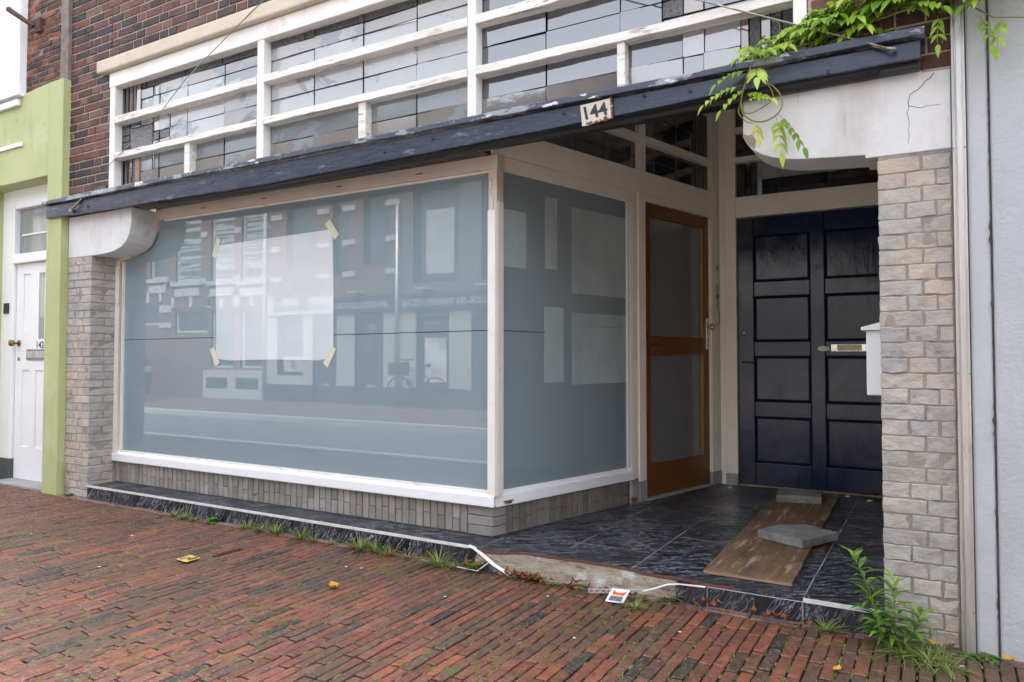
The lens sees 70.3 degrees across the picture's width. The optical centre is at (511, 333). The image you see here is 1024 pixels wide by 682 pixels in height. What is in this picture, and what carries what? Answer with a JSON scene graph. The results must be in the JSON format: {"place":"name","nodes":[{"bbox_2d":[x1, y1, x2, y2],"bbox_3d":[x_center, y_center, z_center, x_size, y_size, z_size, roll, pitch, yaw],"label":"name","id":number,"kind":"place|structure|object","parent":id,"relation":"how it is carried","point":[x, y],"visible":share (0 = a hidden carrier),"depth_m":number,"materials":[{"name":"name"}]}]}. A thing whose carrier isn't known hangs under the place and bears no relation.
{"place":"outdoors","nodes":[
{"label":"outdoors","id":0,"kind":"place"},
{"bbox_2d":[0,484,1023,681],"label":"pavement","id":1,"kind":"structure","parent":0,"point":[54,562],"depth_m":3.13,"materials":[{"name":"brick"}]},
{"bbox_2d":[0,0,72,494],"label":"green house","id":2,"kind":"structure","parent":1,"relation":"on","point":[36,39],"depth_m":6.47,"materials":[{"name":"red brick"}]},
{"bbox_2d":[0,0,27,95],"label":"upper window","id":3,"kind":"structure","parent":2,"relation":"in","point":[13,32],"depth_m":6.48,"materials":[{"name":"white paint"}]},
{"bbox_2d":[8,261,45,481],"bbox_3d":[-4.215,0.340,6.497,0.925,1.970,0.138,-1,-2,30],"label":"front door","id":4,"kind":"structure","parent":2,"relation":"in","point":[31,277],"depth_m":6.62,"materials":[{"name":"white paint"}]},
{"bbox_2d":[160,508,181,516],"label":"grass tuft","id":5,"kind":"object","parent":1,"relation":"on","point":[172,514],"visible":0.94,"depth_m":5.21,"materials":[{"name":"green plant"}]},
{"bbox_2d":[173,509,192,520],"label":"grass tuft","id":6,"kind":"object","parent":1,"relation":"on","point":[185,517],"visible":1,"depth_m":5.13,"materials":[{"name":"green plant"}]},
{"bbox_2d":[177,555,199,561],"bbox_3d":[-1.820,1.264,4.090,0.109,0.005,0.108,-1,-2,30],"label":"snack wrapper","id":7,"kind":"object","parent":1,"relation":"on","point":[188,558],"visible":1,"depth_m":4.09,"materials":[{"name":"yellow plastic"}]},
{"bbox_2d":[205,517,219,523],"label":"weed","id":8,"kind":"object","parent":1,"relation":"on","point":[211,520],"visible":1,"depth_m":5.02,"materials":[{"name":"green plant"}]},
{"bbox_2d":[235,519,255,529],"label":"grass tuft","id":9,"kind":"object","parent":1,"relation":"on","point":[247,526],"visible":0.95,"depth_m":4.86,"materials":[{"name":"green plant"}]},
{"bbox_2d":[251,523,264,531],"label":"grass tuft","id":10,"kind":"object","parent":1,"relation":"on","point":[258,529],"visible":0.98,"depth_m":4.77,"materials":[{"name":"green plant"}]},
{"bbox_2d":[252,521,296,535],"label":"grass tuft","id":11,"kind":"object","parent":1,"relation":"on","point":[276,530],"visible":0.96,"depth_m":4.72,"materials":[{"name":"green plant"}]},
{"bbox_2d":[283,526,316,541],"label":"grass tuft","id":12,"kind":"object","parent":1,"relation":"on","point":[302,535],"visible":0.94,"depth_m":4.58,"materials":[{"name":"green plant"}]},
{"bbox_2d":[300,532,320,542],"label":"grass tuft","id":13,"kind":"object","parent":1,"relation":"on","point":[312,539],"visible":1,"depth_m":4.50,"materials":[{"name":"green plant"}]},
{"bbox_2d":[329,580,338,586],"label":"fallen leaf","id":14,"kind":"object","parent":1,"relation":"on","point":[333,584],"visible":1,"depth_m":3.61,"materials":[{"name":"yellow plant"}]},
{"bbox_2d":[324,530,384,559],"bbox_3d":[-0.922,1.235,4.309,0.415,0.116,0.420,-1,-2,30],"label":"grass tuft","id":15,"kind":"object","parent":1,"relation":"on","point":[359,547],"visible":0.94,"depth_m":4.34,"materials":[{"name":"green plant"}]},
{"bbox_2d":[351,536,388,554],"bbox_3d":[-0.810,1.238,4.266,0.309,0.102,0.278,-2,-2,42],"label":"grass tuft","id":16,"kind":"object","parent":1,"relation":"on","point":[373,549],"visible":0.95,"depth_m":4.27,"materials":[{"name":"green plant"}]},
{"bbox_2d":[378,544,400,555],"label":"grass tuft","id":17,"kind":"object","parent":1,"relation":"on","point":[389,553],"visible":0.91,"depth_m":4.20,"materials":[{"name":"green plant"}]},
{"bbox_2d":[397,550,416,558],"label":"grass tuft","id":18,"kind":"object","parent":1,"relation":"on","point":[408,556],"visible":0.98,"depth_m":4.14,"materials":[{"name":"green plant"}]},
{"bbox_2d":[410,543,458,571],"bbox_3d":[-0.395,1.220,3.950,0.383,0.141,0.352,1,-2,-27],"label":"grass tuft","id":19,"kind":"object","parent":1,"relation":"on","point":[437,562],"visible":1,"depth_m":4.01,"materials":[{"name":"green plant"}]},
{"bbox_2d":[436,558,464,568],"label":"grass tuft","id":20,"kind":"object","parent":1,"relation":"on","point":[453,565],"visible":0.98,"depth_m":3.96,"materials":[{"name":"green plant"}]},
{"bbox_2d":[464,559,481,569],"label":"weed","id":21,"kind":"object","parent":1,"relation":"on","point":[473,566],"visible":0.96,"depth_m":3.89,"materials":[{"name":"green plant"}]},
{"bbox_2d":[478,555,497,572],"bbox_3d":[-0.128,1.230,3.896,0.143,0.078,0.034,-1,-2,37],"label":"tile shard","id":22,"kind":"object","parent":1,"relation":"on","point":[488,567],"visible":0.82,"depth_m":3.88,"materials":[{"name":"tile"}]},
{"bbox_2d":[0,493,999,681],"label":"joint moss","id":23,"kind":"object","parent":1,"relation":"on","point":[685,658],"visible":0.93,"depth_m":3.04,"materials":[{"name":"green plant"}]},
{"bbox_2d":[41,0,961,649],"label":"shop building","id":24,"kind":"structure","parent":1,"relation":"on","point":[561,334],"depth_m":4.78,"materials":[{"name":"grey brick"}]},
{"bbox_2d":[69,198,82,212],"bbox_3d":[-3.515,-1.050,5.885,0.184,0.136,0.035,-1,-2,28],"label":"stay rod","id":25,"kind":"object","parent":24,"relation":"attached to","point":[71,210],"visible":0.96,"depth_m":5.89,"materials":[{"name":"metal"}]},
{"bbox_2d":[94,186,105,190],"bbox_3d":[-3.341,-1.161,5.897,0.175,0.065,0.010,-1,-2,30],"label":"slate piece","id":26,"kind":"object","parent":24,"relation":"on","point":[100,187],"visible":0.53,"depth_m":5.89,"materials":[{"name":"grey stone"}]},
{"bbox_2d":[107,0,263,170],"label":"cable","id":27,"kind":"object","parent":24,"relation":"attached to","point":[187,77],"visible":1,"depth_m":5.29,"materials":[{"name":"metal"}]},
{"bbox_2d":[210,220,338,367],"bbox_3d":[-1.730,-0.260,5.212,1.317,1.007,0.004,-1,-2,30],"label":"paper sheet","id":28,"kind":"object","parent":24,"relation":"attached to","point":[274,298],"visible":1,"depth_m":5.18,"materials":[{"name":"white paper"}]},
{"bbox_2d":[111,154,635,507],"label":"display window","id":29,"kind":"structure","parent":24,"relation":"in","point":[482,318],"depth_m":4.77,"materials":[{"name":"glass"}]},
{"bbox_2d":[109,0,807,187],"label":"upper window","id":30,"kind":"structure","parent":24,"relation":"in","point":[343,70],"depth_m":4.46,"materials":[{"name":"white paint"}]},
{"bbox_2d":[580,97,612,125],"bbox_3d":[0.418,-1.092,3.589,0.175,0.116,0.020,-1,-2,30],"label":"house number plate","id":31,"kind":"object","parent":24,"relation":"attached to","point":[596,112],"visible":1,"depth_m":3.59,"materials":[{"name":"white metal"}]},
{"bbox_2d":[645,202,715,496],"bbox_3d":[1.308,0.123,5.653,0.915,2.178,0.114,2,-2,-44],"label":"wooden door","id":32,"kind":"structure","parent":24,"relation":"in","point":[677,297],"depth_m":5.67,"materials":[{"name":"brown wood"}]},
{"bbox_2d":[704,494,839,585],"bbox_3d":[1.667,1.177,4.449,0.416,0.018,2.396,-1,-2,29],"label":"plywood board","id":33,"kind":"object","parent":24,"relation":"on","point":[746,553],"visible":0.8,"depth_m":3.85,"materials":[{"name":"brown wood"}]},
{"bbox_2d":[758,524,837,548],"bbox_3d":[1.601,1.130,4.085,0.336,0.048,0.314,1,-2,-32],"label":"paving slab","id":34,"kind":"object","parent":33,"relation":"on","point":[802,536],"depth_m":4.01,"materials":[{"name":"concrete"}]},
{"bbox_2d":[776,488,822,504],"bbox_3d":[2.055,1.162,5.195,0.321,0.052,0.283,-1,-2,19],"label":"paving slab","id":35,"kind":"object","parent":33,"relation":"on","point":[800,496],"depth_m":5.09,"materials":[{"name":"concrete"}]},
{"bbox_2d":[696,0,895,52],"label":"stay rod","id":36,"kind":"object","parent":24,"relation":"attached to","point":[881,47],"visible":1,"depth_m":3.12,"materials":[{"name":"metal"}]},
{"bbox_2d":[737,206,882,497],"bbox_3d":[2.374,0.143,5.653,1.206,2.182,0.111,-1,-2,30],"label":"panelled door","id":37,"kind":"structure","parent":24,"relation":"in","point":[809,283],"depth_m":5.68,"materials":[{"name":"blue paint"}]},
{"bbox_2d":[811,542,831,552],"bbox_3d":[1.720,1.172,4.063,0.110,0.005,0.400,-1,-2,30],"label":"tile shard","id":38,"kind":"object","parent":24,"relation":"on","point":[821,548],"visible":0.29,"depth_m":3.96,"materials":[{"name":"ceramic"}]},
{"bbox_2d":[698,0,1023,166],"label":"wisteria vine","id":39,"kind":"object","parent":24,"relation":"attached to","point":[837,16],"visible":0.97,"depth_m":3.06,"materials":[{"name":"green plant"}]},
{"bbox_2d":[861,322,881,394],"bbox_3d":[1.750,0.120,3.493,0.101,0.339,0.390,-1,-2,30],"label":"mailbox","id":40,"kind":"object","parent":24,"relation":"attached to","point":[873,348],"visible":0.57,"depth_m":3.34,"materials":[{"name":"white paint"}]},
{"bbox_2d":[950,0,975,653],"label":"cable trunking","id":41,"kind":"object","parent":24,"relation":"attached to","point":[967,573],"visible":0.94,"depth_m":2.84,"materials":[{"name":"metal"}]},
{"bbox_2d":[504,566,508,574],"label":"fallen leaf","id":42,"kind":"object","parent":1,"relation":"on","point":[506,570],"visible":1,"depth_m":3.76,"materials":[{"name":"brown plant"}]},
{"bbox_2d":[524,575,544,581],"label":"weed","id":43,"kind":"object","parent":1,"relation":"on","point":[533,580],"visible":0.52,"depth_m":3.71,"materials":[{"name":"green plant"}]},
{"bbox_2d":[568,583,583,589],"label":"weed","id":44,"kind":"object","parent":1,"relation":"on","point":[580,587],"visible":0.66,"depth_m":3.60,"materials":[{"name":"green plant"}]},
{"bbox_2d":[605,588,629,602],"bbox_3d":[0.492,1.224,3.393,0.106,0.046,0.056,-1,-2,22],"label":"packaging tag","id":45,"kind":"object","parent":1,"relation":"on","point":[616,595],"visible":0.96,"depth_m":3.39,"materials":[{"name":"paper"}]},
{"bbox_2d":[618,595,656,613],"bbox_3d":[0.564,1.223,3.311,0.254,0.085,0.203,-1,-2,30],"label":"grass tuft","id":46,"kind":"object","parent":1,"relation":"on","point":[634,606],"visible":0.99,"depth_m":3.32,"materials":[{"name":"green plant"}]},
{"bbox_2d":[588,583,705,593],"bbox_3d":[0.629,1.204,3.425,0.544,0.075,0.055,0,-2,12],"label":"plastic strip","id":47,"kind":"object","parent":1,"relation":"on","point":[606,590],"visible":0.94,"depth_m":3.42,"materials":[{"name":"white plastic"}]},
{"bbox_2d":[655,596,684,604],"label":"weed","id":48,"kind":"object","parent":1,"relation":"on","point":[669,602],"visible":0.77,"depth_m":3.40,"materials":[{"name":"green plant"}]},
{"bbox_2d":[701,595,708,602],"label":"fallen leaf","id":49,"kind":"object","parent":1,"relation":"on","point":[703,599],"visible":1,"depth_m":3.29,"materials":[{"name":"brown plant"}]},
{"bbox_2d":[749,605,756,611],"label":"fallen leaf","id":50,"kind":"object","parent":1,"relation":"on","point":[753,609],"visible":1,"depth_m":3.21,"materials":[{"name":"brown plant"}]},
{"bbox_2d":[798,616,857,637],"bbox_3d":[1.321,1.215,3.037,0.234,0.068,0.240,1,-2,-16],"label":"grass tuft","id":51,"kind":"object","parent":1,"relation":"on","point":[824,627],"visible":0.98,"depth_m":3.05,"materials":[{"name":"green plant"}]},
{"bbox_2d":[833,664,840,669],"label":"fallen leaf","id":52,"kind":"object","parent":1,"relation":"on","point":[838,667],"visible":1,"depth_m":2.66,"materials":[{"name":"yellow plant"}]},
{"bbox_2d":[838,544,942,651],"bbox_3d":[1.496,1.050,2.888,0.371,0.385,0.260,-1,-2,30],"label":"tall weed","id":53,"kind":"object","parent":1,"relation":"on","point":[878,622],"visible":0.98,"depth_m":2.87,"materials":[{"name":"green plant"}]},
{"bbox_2d":[862,624,985,679],"bbox_3d":[1.542,1.198,2.780,0.495,0.122,0.416,-1,-2,30],"label":"grass tuft","id":54,"kind":"object","parent":1,"relation":"on","point":[937,657],"visible":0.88,"depth_m":2.76,"materials":[{"name":"green plant"}]},
{"bbox_2d":[906,646,983,678],"bbox_3d":[1.580,1.223,2.668,0.302,0.070,0.279,-1,-2,30],"label":"grass tuft","id":55,"kind":"object","parent":1,"relation":"on","point":[935,663],"visible":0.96,"depth_m":2.68,"materials":[{"name":"green plant"}]},
{"bbox_2d":[958,652,982,661],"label":"weed","id":56,"kind":"object","parent":1,"relation":"on","point":[973,656],"visible":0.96,"depth_m":2.77,"materials":[{"name":"green plant"}]},
{"bbox_2d":[976,651,1004,664],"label":"weed","id":57,"kind":"object","parent":1,"relation":"on","point":[990,658],"visible":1,"depth_m":2.75,"materials":[{"name":"green plant"}]},
{"bbox_2d":[963,0,1023,661],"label":"grey house","id":58,"kind":"structure","parent":1,"relation":"on","point":[994,96],"depth_m":2.81,"materials":[{"name":"paint"}]},
{"bbox_2d":[1003,653,1014,660],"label":"fallen leaf","id":59,"kind":"object","parent":1,"relation":"on","point":[1007,657],"visible":1,"depth_m":2.73,"materials":[{"name":"yellow plant"}]}
]}

